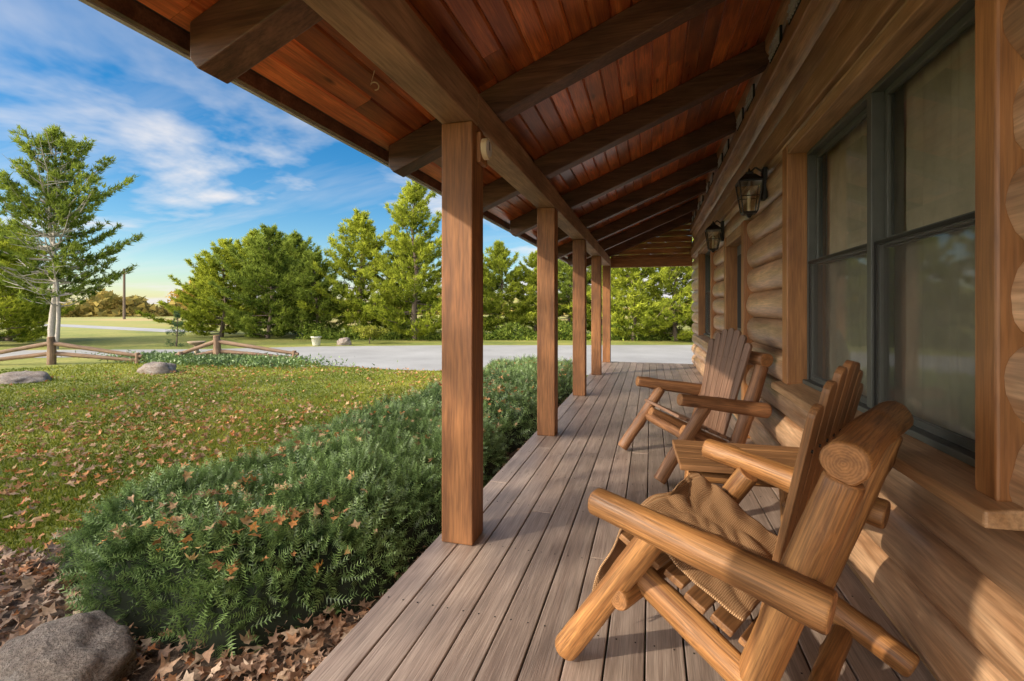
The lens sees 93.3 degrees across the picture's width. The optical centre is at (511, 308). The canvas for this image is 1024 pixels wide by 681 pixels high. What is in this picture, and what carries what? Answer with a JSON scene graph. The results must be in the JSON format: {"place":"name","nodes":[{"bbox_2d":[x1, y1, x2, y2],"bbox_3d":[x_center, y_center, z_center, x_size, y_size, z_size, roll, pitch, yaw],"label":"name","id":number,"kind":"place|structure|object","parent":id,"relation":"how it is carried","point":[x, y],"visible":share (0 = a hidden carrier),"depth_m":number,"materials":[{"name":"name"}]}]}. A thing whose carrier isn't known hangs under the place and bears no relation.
{"place":"outdoors","nodes":[
{"label":"outdoors","id":0,"kind":"place"},
{"bbox_2d":[0,323,197,331],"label":"country road","id":1,"kind":"structure","parent":0,"point":[118,328],"depth_m":41.83,"materials":[{"name":"asphalt"}]},
{"bbox_2d":[0,0,691,307],"label":"sky","id":2,"kind":"structure","parent":0,"point":[211,159],"materials":[{"name":"blue"}]},
{"bbox_2d":[0,313,693,680],"bbox_3d":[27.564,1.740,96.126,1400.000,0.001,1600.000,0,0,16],"label":"lawn ground","id":3,"kind":"structure","parent":0,"point":[112,339],"depth_m":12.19,"materials":[{"name":"plant"}]},
{"bbox_2d":[0,371,51,384],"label":"boulder","id":4,"kind":"object","parent":3,"relation":"on","point":[21,377],"visible":0.6,"depth_m":11.41,"materials":[{"name":"stone"}]},
{"bbox_2d":[0,217,77,342],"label":"pine tree","id":5,"kind":"object","parent":3,"relation":"on","point":[35,319],"visible":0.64,"depth_m":23.33,"materials":[{"name":"green plant"}]},
{"bbox_2d":[0,223,93,340],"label":"pine tree","id":6,"kind":"object","parent":3,"relation":"on","point":[33,294],"visible":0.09,"depth_m":26.20,"materials":[{"name":"green plant"}]},
{"bbox_2d":[0,166,126,348],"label":"white pine tree","id":7,"kind":"object","parent":3,"relation":"on","point":[54,174],"visible":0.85,"depth_m":20.32,"materials":[{"name":"green plant"}]},
{"bbox_2d":[0,337,142,364],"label":"split rail fence","id":8,"kind":"object","parent":3,"relation":"on","point":[51,353],"visible":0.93,"depth_m":15.03,"materials":[{"name":"wood"}]},
{"bbox_2d":[0,123,146,336],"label":"white pine tree","id":9,"kind":"object","parent":3,"relation":"on","point":[53,135],"visible":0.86,"depth_m":20.72,"materials":[{"name":"green plant"}]},
{"bbox_2d":[123,269,125,318],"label":"utility pole","id":10,"kind":"object","parent":3,"relation":"on","point":[124,297],"visible":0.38,"depth_m":78.25,"materials":[{"name":"brown wood"}]},
{"bbox_2d":[136,361,176,373],"bbox_3d":[-9.672,1.729,13.189,1.105,0.579,0.786,0,0,16],"label":"boulder","id":11,"kind":"object","parent":3,"relation":"on","point":[153,367],"visible":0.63,"depth_m":12.91,"materials":[{"name":"stone"}]},
{"bbox_2d":[163,310,186,346],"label":"spruce sapling","id":12,"kind":"object","parent":3,"relation":"on","point":[176,324],"visible":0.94,"depth_m":22.12,"materials":[{"name":"green plant"}]},
{"bbox_2d":[133,261,227,332],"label":"pine tree","id":13,"kind":"object","parent":3,"relation":"on","point":[195,280],"visible":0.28,"depth_m":31.84,"materials":[{"name":"green plant"}]},
{"bbox_2d":[166,281,216,308],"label":"golden maple tree","id":14,"kind":"object","parent":3,"relation":"on","point":[176,295],"visible":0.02,"depth_m":53.12,"materials":[{"name":"yellow plant"}]},
{"bbox_2d":[187,341,205,353],"bbox_3d":[-10.767,1.430,16.507,0.560,0.620,0.560,0,0,16],"label":"bird bath","id":15,"kind":"object","parent":3,"relation":"on","point":[195,343],"visible":0.48,"depth_m":16.43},
{"bbox_2d":[166,237,268,336],"bbox_3d":[-17.731,-1.361,29.721,5.370,6.225,5.266,0,0,16],"label":"pine tree","id":16,"kind":"object","parent":3,"relation":"on","point":[213,269],"visible":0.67,"depth_m":28.87,"materials":[{"name":"green plant"}]},
{"bbox_2d":[61,349,397,370],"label":"groundcover plants","id":17,"kind":"object","parent":3,"relation":"on","point":[223,359],"visible":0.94,"depth_m":14.89,"materials":[{"name":"plant"}]},
{"bbox_2d":[175,335,298,359],"bbox_3d":[-9.008,1.335,15.936,3.857,0.910,0.299,0,0,-6],"label":"split rail fence","id":18,"kind":"object","parent":3,"relation":"on","point":[216,342],"visible":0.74,"depth_m":15.88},
{"bbox_2d":[200,228,291,330],"bbox_3d":[-16.394,-1.840,32.548,7.119,7.182,7.560,0,0,0],"label":"pine tree","id":19,"kind":"object","parent":3,"relation":"on","point":[237,242],"visible":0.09,"depth_m":31.32,"materials":[{"name":"green plant"}]},
{"bbox_2d":[206,222,324,337],"bbox_3d":[-14.119,-1.618,27.983,6.408,6.942,5.637,0,0,0],"label":"pine tree","id":20,"kind":"object","parent":3,"relation":"on","point":[266,252],"visible":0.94,"depth_m":27.25,"materials":[{"name":"green plant"}]},
{"bbox_2d":[0,397,566,680],"bbox_3d":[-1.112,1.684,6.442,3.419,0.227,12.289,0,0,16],"label":"leaf litter","id":21,"kind":"object","parent":3,"relation":"on","point":[244,662],"visible":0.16,"depth_m":2.46,"materials":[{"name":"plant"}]},
{"bbox_2d":[0,610,138,680],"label":"boulder","id":22,"kind":"object","parent":21,"relation":"on","point":[97,645],"visible":1,"depth_m":2.16,"materials":[{"name":"stone"}]},
{"bbox_2d":[46,353,572,657],"bbox_3d":[-0.620,1.464,7.442,2.697,0.833,10.483,0,0,16],"label":"yew hedge","id":23,"kind":"object","parent":21,"relation":"on","point":[130,578],"visible":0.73,"depth_m":3.02,"materials":[{"name":"green"}]},
{"bbox_2d":[0,358,571,580],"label":"fallen leaves","id":24,"kind":"object","parent":3,"relation":"on","point":[246,520],"visible":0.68,"depth_m":5.76,"materials":[{"name":"brown plant"}]},
{"bbox_2d":[256,229,348,334],"bbox_3d":[-14.499,-1.725,32.294,6.093,7.162,6.927,0,0,41],"label":"pine tree","id":25,"kind":"object","parent":3,"relation":"on","point":[299,246],"visible":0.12,"depth_m":31.81,"materials":[{"name":"green plant"}]},
{"bbox_2d":[276,249,350,333],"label":"pine tree","id":26,"kind":"object","parent":3,"relation":"on","point":[308,269],"visible":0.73,"depth_m":27.80,"materials":[{"name":"green plant"}]},
{"bbox_2d":[309,330,323,345],"bbox_3d":[-9.185,1.350,22.734,0.620,0.780,0.653,0,0,40],"label":"white planter","id":27,"kind":"object","parent":3,"relation":"on","point":[316,338],"visible":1,"depth_m":22.58,"materials":[{"name":"ceramic"}]},
{"bbox_2d":[337,337,351,345],"bbox_3d":[-8.002,1.660,23.007,0.635,0.580,0.629,0,0,-35],"label":"boulder","id":28,"kind":"object","parent":3,"relation":"on","point":[343,341],"visible":0.63,"depth_m":22.81,"materials":[{"name":"stone"}]},
{"bbox_2d":[4,288,687,316],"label":"distant tree line","id":29,"kind":"object","parent":3,"relation":"on","point":[104,303],"visible":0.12,"depth_m":103.97,"materials":[{"name":"green plant"}]},
{"bbox_2d":[297,208,411,331],"bbox_3d":[-8.927,-2.150,28.892,6.150,7.807,6.030,0,0,8],"label":"pine tree","id":30,"kind":"object","parent":3,"relation":"on","point":[361,228],"visible":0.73,"depth_m":27.94,"materials":[{"name":"green plant"}]},
{"bbox_2d":[352,324,389,343],"bbox_3d":[-7.089,1.251,23.916,1.681,0.977,1.850,0,0,16],"label":"golden shrub","id":31,"kind":"object","parent":3,"relation":"on","point":[370,332],"visible":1,"depth_m":23.61,"materials":[{"name":"green plant"}]},
{"bbox_2d":[340,230,438,329],"bbox_3d":[-7.572,-1.623,30.292,6.130,6.746,6.510,0,0,-20],"label":"pine tree","id":32,"kind":"object","parent":3,"relation":"on","point":[346,303],"visible":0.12,"depth_m":29.53,"materials":[{"name":"green plant"}]},
{"bbox_2d":[345,180,441,338],"bbox_3d":[-5.354,-2.931,26.872,5.917,9.378,6.563,0,0,45],"label":"pine tree","id":33,"kind":"object","parent":3,"relation":"on","point":[413,216],"visible":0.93,"depth_m":26.27,"materials":[{"name":"green plant"}]},
{"bbox_2d":[435,253,536,326],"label":"pine tree","id":34,"kind":"object","parent":3,"relation":"on","point":[499,295],"visible":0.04,"depth_m":29.98,"materials":[{"name":"green plant"}]},
{"bbox_2d":[293,320,691,340],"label":"understory shrubs","id":35,"kind":"object","parent":3,"relation":"on","point":[504,331],"visible":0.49,"depth_m":26.90,"materials":[{"name":"green plant"}]},
{"bbox_2d":[483,239,536,331],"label":"pine tree","id":36,"kind":"object","parent":3,"relation":"on","point":[502,264],"visible":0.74,"depth_m":29.38,"materials":[{"name":"green plant"}]},
{"bbox_2d":[504,251,571,333],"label":"pine tree","id":37,"kind":"object","parent":3,"relation":"on","point":[530,280],"visible":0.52,"depth_m":29.64,"materials":[{"name":"green plant"}]},
{"bbox_2d":[525,259,612,333],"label":"pine tree","id":38,"kind":"object","parent":3,"relation":"on","point":[565,282],"visible":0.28,"depth_m":29.46,"materials":[{"name":"green plant"}]},
{"bbox_2d":[562,266,649,331],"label":"pine tree","id":39,"kind":"object","parent":3,"relation":"on","point":[589,305],"visible":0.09,"depth_m":29.39,"materials":[{"name":"green plant"}]},
{"bbox_2d":[305,362,935,680],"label":"deck boards","id":40,"kind":"object","parent":3,"relation":"on","point":[537,586],"visible":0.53,"depth_m":2.31,"materials":[{"name":"wood"}]},
{"bbox_2d":[442,121,482,545],"bbox_3d":[-0.288,0.140,2.840,0.190,2.399,0.190,0,0,16],"label":"porch post","id":41,"kind":"object","parent":40,"relation":"on","point":[462,345],"visible":1,"depth_m":2.75,"materials":[{"name":"brown wood"}]},
{"bbox_2d":[303,0,477,124],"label":"porch beam","id":42,"kind":"structure","parent":41,"relation":"on","point":[398,43],"depth_m":2.08,"materials":[{"name":"brown wood"}]},
{"bbox_2d":[190,0,322,83],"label":"rafter","id":43,"kind":"object","parent":42,"relation":"on","point":[231,40],"visible":1,"depth_m":1.93,"materials":[{"name":"brown wood"}]},
{"bbox_2d":[476,132,491,167],"bbox_3d":[-0.160,-0.927,2.823,0.063,0.175,0.124,0,0,16],"label":"porch thermometer","id":44,"kind":"object","parent":41,"relation":"attached to","point":[483,149],"visible":1,"depth_m":2.77,"materials":[{"name":"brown wood"}]},
{"bbox_2d":[537,207,557,435],"bbox_3d":[0.381,0.140,5.175,0.190,2.399,0.190,0,0,16],"label":"porch post","id":45,"kind":"object","parent":40,"relation":"on","point":[547,321],"visible":1,"depth_m":5.09,"materials":[{"name":"brown wood"}]},
{"bbox_2d":[477,93,585,239],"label":"porch beam","id":46,"kind":"structure","parent":45,"relation":"on","point":[511,162],"depth_m":3.90,"materials":[{"name":"brown wood"}]},
{"bbox_2d":[389,0,724,176],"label":"rafter","id":47,"kind":"object","parent":46,"relation":"on","point":[639,24],"visible":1,"depth_m":3.12,"materials":[{"name":"brown wood"}]},
{"bbox_2d":[510,112,736,236],"bbox_3d":[1.357,-1.662,6.113,2.840,1.383,0.150,0,0,16],"label":"rafter","id":48,"kind":"object","parent":46,"relation":"on","point":[693,141],"visible":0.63,"depth_m":5.98,"materials":[{"name":"brown wood"}]},
{"bbox_2d":[483,41,768,211],"bbox_3d":[0.930,-1.662,4.623,2.840,1.383,0.150,0,0,16],"label":"rafter","id":49,"kind":"object","parent":46,"relation":"on","point":[717,79],"visible":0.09,"depth_m":4.48,"materials":[{"name":"brown wood"}]},
{"bbox_2d":[536,152,717,246],"bbox_3d":[1.785,-1.662,7.603,2.840,1.383,0.150,0,0,16],"label":"rafter","id":50,"kind":"object","parent":46,"relation":"on","point":[695,170],"visible":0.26,"depth_m":7.45,"materials":[{"name":"brown wood"}]},
{"bbox_2d":[573,239,586,395],"bbox_3d":[1.051,0.140,7.511,0.190,2.399,0.190,0,0,16],"label":"porch post","id":51,"kind":"object","parent":40,"relation":"on","point":[579,317],"visible":1,"depth_m":7.42,"materials":[{"name":"brown wood"}]},
{"bbox_2d":[591,256,601,374],"bbox_3d":[1.721,0.140,9.847,0.190,2.399,0.190,0,0,16],"label":"porch post","id":52,"kind":"object","parent":40,"relation":"on","point":[596,315],"visible":1,"depth_m":9.76,"materials":[{"name":"brown wood"}]},
{"bbox_2d":[586,228,610,265],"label":"porch beam","id":53,"kind":"structure","parent":52,"relation":"on","point":[594,248],"depth_m":9.17,"materials":[{"name":"brown wood"}]},
{"bbox_2d":[558,179,706,258],"bbox_3d":[2.212,-1.662,9.092,2.840,1.383,0.150,0,0,16],"label":"rafter","id":54,"kind":"object","parent":53,"relation":"on","point":[655,208],"visible":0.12,"depth_m":8.96,"materials":[{"name":"brown wood"}]},
{"bbox_2d":[568,198,698,265],"bbox_3d":[2.639,-1.662,10.582,2.840,1.383,0.150,0,0,16],"label":"rafter","id":55,"kind":"object","parent":53,"relation":"on","point":[653,223],"visible":0.66,"depth_m":10.43,"materials":[{"name":"brown wood"}]},
{"bbox_2d":[587,212,692,266],"bbox_3d":[3.025,-1.662,11.928,2.840,1.383,0.150,0,0,16],"label":"rafter","id":56,"kind":"object","parent":53,"relation":"on","point":[652,233],"visible":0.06,"depth_m":11.77,"materials":[{"name":"brown wood"}]},
{"bbox_2d":[611,256,691,267],"bbox_3d":[3.407,-1.140,11.881,1.920,0.240,0.060,0,0,16],"label":"end header","id":57,"kind":"object","parent":53,"relation":"attached to","point":[673,261],"visible":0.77,"depth_m":11.85},
{"bbox_2d":[602,266,610,361],"bbox_3d":[2.371,0.140,12.116,0.190,2.399,0.190,0,0,16],"label":"porch post","id":58,"kind":"object","parent":40,"relation":"on","point":[606,313],"visible":1,"depth_m":12.03,"materials":[{"name":"brown wood"}]},
{"bbox_2d":[388,367,871,673],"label":"deck screws","id":59,"kind":"object","parent":40,"relation":"on","point":[595,559],"visible":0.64,"depth_m":2.24,"materials":[{"name":"black metal"}]},
{"bbox_2d":[618,328,772,483],"bbox_3d":[1.547,0.752,4.160,1.016,1.167,1.021,0,0,-5],"label":"log chair","id":60,"kind":"object","parent":40,"relation":"on","point":[713,401],"visible":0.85,"depth_m":3.97,"materials":[{"name":"brown wood"}]},
{"bbox_2d":[672,440,798,520],"bbox_3d":[1.299,1.077,2.718,0.720,0.505,0.503,0,0,14],"label":"side table","id":61,"kind":"object","parent":40,"relation":"on","point":[690,458],"visible":0.21,"depth_m":2.69,"materials":[{"name":"wood"}]},
{"bbox_2d":[555,360,919,680],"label":"log chair","id":62,"kind":"object","parent":40,"relation":"on","point":[831,482],"visible":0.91,"depth_m":1.53,"materials":[{"name":"brown wood"}]},
{"bbox_2d":[592,473,777,621],"bbox_3d":[0.758,1.000,1.986,0.700,0.456,0.618,0,0,-45],"label":"knit throw","id":63,"kind":"object","parent":62,"relation":"on","point":[699,501],"visible":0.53,"depth_m":1.97,"materials":[{"name":"fabric"}]},
{"bbox_2d":[691,0,1023,680],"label":"wall logs","id":64,"kind":"object","parent":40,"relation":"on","point":[943,581],"depth_m":1.90,"materials":[{"name":"wood"}]},
{"bbox_2d":[611,221,691,257],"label":"gable boards","id":65,"kind":"object","parent":64,"relation":"attached to","point":[674,239],"visible":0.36,"depth_m":11.82,"materials":[{"name":"wood"}]},
{"bbox_2d":[695,335,709,345],"bbox_3d":[3.583,0.550,8.752,0.333,0.089,2.320,0,0,16],"label":"window sill","id":66,"kind":"structure","parent":64,"relation":"on","point":[704,339],"depth_m":8.74,"materials":[{"name":"brown wood"}]},
{"bbox_2d":[698,251,704,334],"bbox_3d":[3.897,-0.309,9.738,0.273,1.699,0.128,0,0,16],"label":"window casing","id":67,"kind":"object","parent":66,"relation":"on","point":[701,294],"depth_m":9.70,"materials":[{"name":"brown wood"}]},
{"bbox_2d":[704,251,709,336],"bbox_3d":[3.624,-0.285,8.724,0.127,1.610,1.970,0,0,16],"label":"window frame","id":68,"kind":"object","parent":66,"relation":"on","point":[706,273],"visible":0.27,"depth_m":9.65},
{"bbox_2d":[699,238,709,253],"bbox_3d":[3.610,-1.124,8.728,0.268,0.068,1.968,0,0,16],"label":"window head","id":69,"kind":"object","parent":68,"relation":"on","point":[703,249],"depth_m":8.93,"materials":[{"name":"brown wood"}]},
{"bbox_2d":[707,293,709,332],"bbox_3d":[3.760,0.079,9.197,0.001,0.763,0.867,0,0,16],"label":"window glass","id":70,"kind":"object","parent":68,"relation":"attached to","point":[708,312],"visible":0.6,"depth_m":9.38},
{"bbox_2d":[710,236,716,338],"bbox_3d":[3.322,-0.309,7.734,0.273,1.699,0.098,0,0,16],"label":"window casing","id":71,"kind":"object","parent":66,"relation":"on","point":[712,299],"depth_m":7.72,"materials":[{"name":"brown wood"}]},
{"bbox_2d":[705,220,723,252],"bbox_3d":[2.781,-0.991,6.641,0.235,0.441,0.200,0,0,16],"label":"wall lantern","id":72,"kind":"object","parent":64,"relation":"attached to","point":[713,227],"depth_m":6.59,"materials":[{"name":"black metal"}]},
{"bbox_2d":[724,238,737,329],"bbox_3d":[2.887,0.214,6.226,0.278,2.247,0.138,0,0,16],"label":"door casing","id":73,"kind":"object","parent":64,"relation":"attached to","point":[730,287],"depth_m":6.18,"materials":[{"name":"wood"}]},
{"bbox_2d":[726,225,740,246],"bbox_3d":[2.718,-0.849,5.619,0.268,0.118,1.118,0,0,16],"label":"door head","id":74,"kind":"object","parent":64,"relation":"attached to","point":[733,238],"depth_m":5.70},
{"bbox_2d":[737,244,740,399],"bbox_3d":[2.738,0.261,5.613,0.050,2.099,1.118,0,0,16],"label":"door leaf","id":75,"kind":"object","parent":64,"relation":"attached to","point":[739,250],"visible":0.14,"depth_m":6.14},
{"bbox_2d":[738,254,740,327],"bbox_3d":[2.708,-0.210,5.621,0.017,0.900,0.900,0,0,16],"label":"door panel","id":76,"kind":"structure","parent":75,"relation":"attached to","point":[739,291],"depth_m":5.92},
{"bbox_2d":[737,107,743,130],"bbox_3d":[2.491,-2.060,5.273,0.018,0.140,0.320,0,0,16],"label":"soffit vent","id":77,"kind":"object","parent":64,"relation":"attached to","point":[742,116],"visible":0.29,"depth_m":5.12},
{"bbox_2d":[736,109,741,128],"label":"vent louvres","id":78,"kind":"object","parent":77,"relation":"in","point":[739,119],"visible":1,"depth_m":5.23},
{"bbox_2d":[741,220,753,437],"bbox_3d":[2.539,0.214,5.014,0.278,2.247,0.138,0,0,16],"label":"door casing","id":79,"kind":"object","parent":64,"relation":"attached to","point":[746,269],"depth_m":4.98,"materials":[{"name":"wood"}]},
{"bbox_2d":[747,84,754,110],"bbox_3d":[2.337,-2.060,4.734,0.018,0.140,0.320,0,0,16],"label":"soffit vent","id":80,"kind":"object","parent":64,"relation":"attached to","point":[753,95],"visible":0.43,"depth_m":4.58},
{"bbox_2d":[745,85,752,109],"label":"vent louvres","id":81,"kind":"object","parent":80,"relation":"attached to","point":[749,97],"visible":1,"depth_m":4.72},
{"bbox_2d":[735,167,767,217],"bbox_3d":[2.083,-1.011,4.209,0.235,0.441,0.200,0,0,16],"label":"wall lantern","id":82,"kind":"object","parent":64,"relation":"attached to","point":[750,178],"depth_m":4.16,"materials":[{"name":"black metal"}]},
{"bbox_2d":[690,0,818,232],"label":"top plate","id":83,"kind":"object","parent":64,"relation":"attached to","point":[804,11],"visible":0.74,"depth_m":3.96,"materials":[{"name":"brown wood"}]},
{"bbox_2d":[770,25,781,63],"bbox_3d":[2.064,-2.060,3.783,0.018,0.140,0.320,0,0,16],"label":"soffit vent","id":84,"kind":"object","parent":64,"relation":"attached to","point":[780,33],"visible":0.43,"depth_m":3.64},
{"bbox_2d":[768,27,778,61],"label":"vent louvres","id":85,"kind":"object","parent":84,"relation":"in","point":[773,45],"visible":1,"depth_m":3.77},
{"bbox_2d":[789,0,801,24],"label":"soffit vent","id":86,"kind":"object","parent":64,"relation":"attached to","point":[795,11],"visible":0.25,"depth_m":3.25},
{"bbox_2d":[787,0,799,22],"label":"vent louvres","id":87,"kind":"object","parent":86,"relation":"attached to","point":[792,5],"visible":1,"depth_m":3.31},
{"bbox_2d":[691,0,905,256],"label":"frieze board","id":88,"kind":"object","parent":64,"relation":"attached to","point":[866,24],"visible":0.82,"depth_m":2.69,"materials":[{"name":"brown wood"}]},
{"bbox_2d":[782,145,825,384],"bbox_3d":[2.091,-0.309,3.442,0.273,1.699,0.128,0,0,16],"label":"front window casing","id":89,"kind":"object","parent":64,"relation":"attached to","point":[794,268],"visible":0.48,"depth_m":3.40,"materials":[{"name":"brown wood"}]},
{"bbox_2d":[694,365,938,680],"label":"quarter trim","id":90,"kind":"structure","parent":64,"relation":"attached to","point":[881,606],"depth_m":2.12,"materials":[{"name":"brown wood"}]},
{"bbox_2d":[771,381,1023,530],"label":"front window sill","id":91,"kind":"structure","parent":64,"relation":"attached to","point":[946,478],"depth_m":1.57,"materials":[{"name":"brown wood"}]},
{"bbox_2d":[803,0,974,466],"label":"front window frame","id":92,"kind":"object","parent":91,"relation":"on","point":[872,99],"visible":0.45,"depth_m":2.37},
{"bbox_2d":[808,244,866,379],"bbox_3d":[1.927,0.084,2.886,0.011,0.817,0.972,0,0,16],"label":"front window screen frame","id":93,"kind":"object","parent":92,"relation":"attached to","point":[840,253],"visible":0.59,"depth_m":3.34,"materials":[{"name":"black metal"}]},
{"bbox_2d":[811,243,866,403],"bbox_3d":[1.947,0.079,2.880,0.029,0.827,0.972,0,0,16],"label":"front window sash","id":94,"kind":"object","parent":92,"relation":"attached to","point":[822,381],"visible":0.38,"depth_m":3.32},
{"bbox_2d":[816,107,866,265],"bbox_3d":[1.976,-0.678,2.872,0.029,0.767,0.972,0,0,16],"label":"front window sash","id":95,"kind":"object","parent":92,"relation":"attached to","point":[847,130],"visible":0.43,"depth_m":3.23,"materials":[{"name":"metal"}]},
{"bbox_2d":[788,0,958,153],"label":"front window head","id":96,"kind":"object","parent":92,"relation":"on","point":[909,27],"visible":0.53,"depth_m":2.18},
{"bbox_2d":[826,22,974,439],"bbox_3d":[1.891,-0.285,2.363,0.038,1.650,2.055,0,0,16],"label":"front window curtain","id":97,"kind":"object","parent":96,"relation":"hanging from","point":[935,275],"visible":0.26,"depth_m":2.12,"materials":[{"name":"fabric"}]},
{"bbox_2d":[874,212,974,405],"bbox_3d":[1.644,0.084,1.900,0.011,0.817,0.972,0,0,16],"label":"front window screen frame","id":98,"kind":"object","parent":92,"relation":"attached to","point":[940,224],"visible":0.43,"depth_m":2.35,"materials":[{"name":"black metal"}]},
{"bbox_2d":[877,211,974,451],"bbox_3d":[1.664,0.079,1.894,0.029,0.827,0.972,0,0,16],"label":"front window sash","id":99,"kind":"object","parent":92,"relation":"attached to","point":[952,436],"visible":0.3,"depth_m":2.33,"materials":[{"name":"metal"}]},
{"bbox_2d":[885,7,974,247],"bbox_3d":[1.693,-0.678,1.886,0.029,0.767,0.972,0,0,16],"label":"front window sash","id":100,"kind":"object","parent":92,"relation":"attached to","point":[956,30],"visible":0.79,"depth_m":2.21,"materials":[{"name":"metal"}]},
{"bbox_2d":[975,0,1023,501],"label":"front window casing","id":101,"kind":"object","parent":64,"relation":"attached to","point":[999,254],"visible":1,"depth_m":1.35,"materials":[{"name":"brown wood"}]},
{"bbox_2d":[587,248,691,340],"bbox_3d":[7.229,-1.461,25.775,6.099,6.420,6.477,0,0,34],"label":"pine tree","id":102,"kind":"object","parent":3,"relation":"on","point":[631,277],"visible":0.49,"depth_m":25.03,"materials":[{"name":"green plant"}]},
{"bbox_2d":[613,230,694,340],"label":"pine tree","id":103,"kind":"object","parent":3,"relation":"on","point":[667,279],"visible":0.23,"depth_m":25.40,"materials":[{"name":"green plant"}]},
{"bbox_2d":[652,266,693,327],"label":"pine tree","id":104,"kind":"object","parent":3,"relation":"on","point":[688,269],"visible":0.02,"depth_m":26.28,"materials":[{"name":"green plant"}]},
{"bbox_2d":[0,345,693,374],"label":"driveway","id":105,"kind":"structure","parent":0,"point":[421,357],"depth_m":18.61,"materials":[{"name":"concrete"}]},
{"bbox_2d":[36,297,680,308],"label":"distant hills","id":106,"kind":"structure","parent":0,"point":[515,301],"depth_m":334.50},
{"bbox_2d":[133,0,669,257],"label":"roof slab","id":107,"kind":"structure","parent":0,"point":[160,15],"depth_m":2.67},
{"bbox_2d":[78,0,567,263],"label":"drip edge","id":108,"kind":"object","parent":107,"relation":"attached to","point":[95,6],"depth_m":2.44,"materials":[{"name":"metal"}]},
{"bbox_2d":[90,0,572,265],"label":"fascia","id":109,"kind":"structure","parent":107,"relation":"attached to","point":[142,17],"depth_m":2.47,"materials":[{"name":"brown wood"}]},
{"bbox_2d":[137,0,780,258],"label":"ceiling boards","id":110,"kind":"object","parent":107,"relation":"attached to","point":[324,66],"visible":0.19,"depth_m":3.38,"materials":[{"name":"wood"}]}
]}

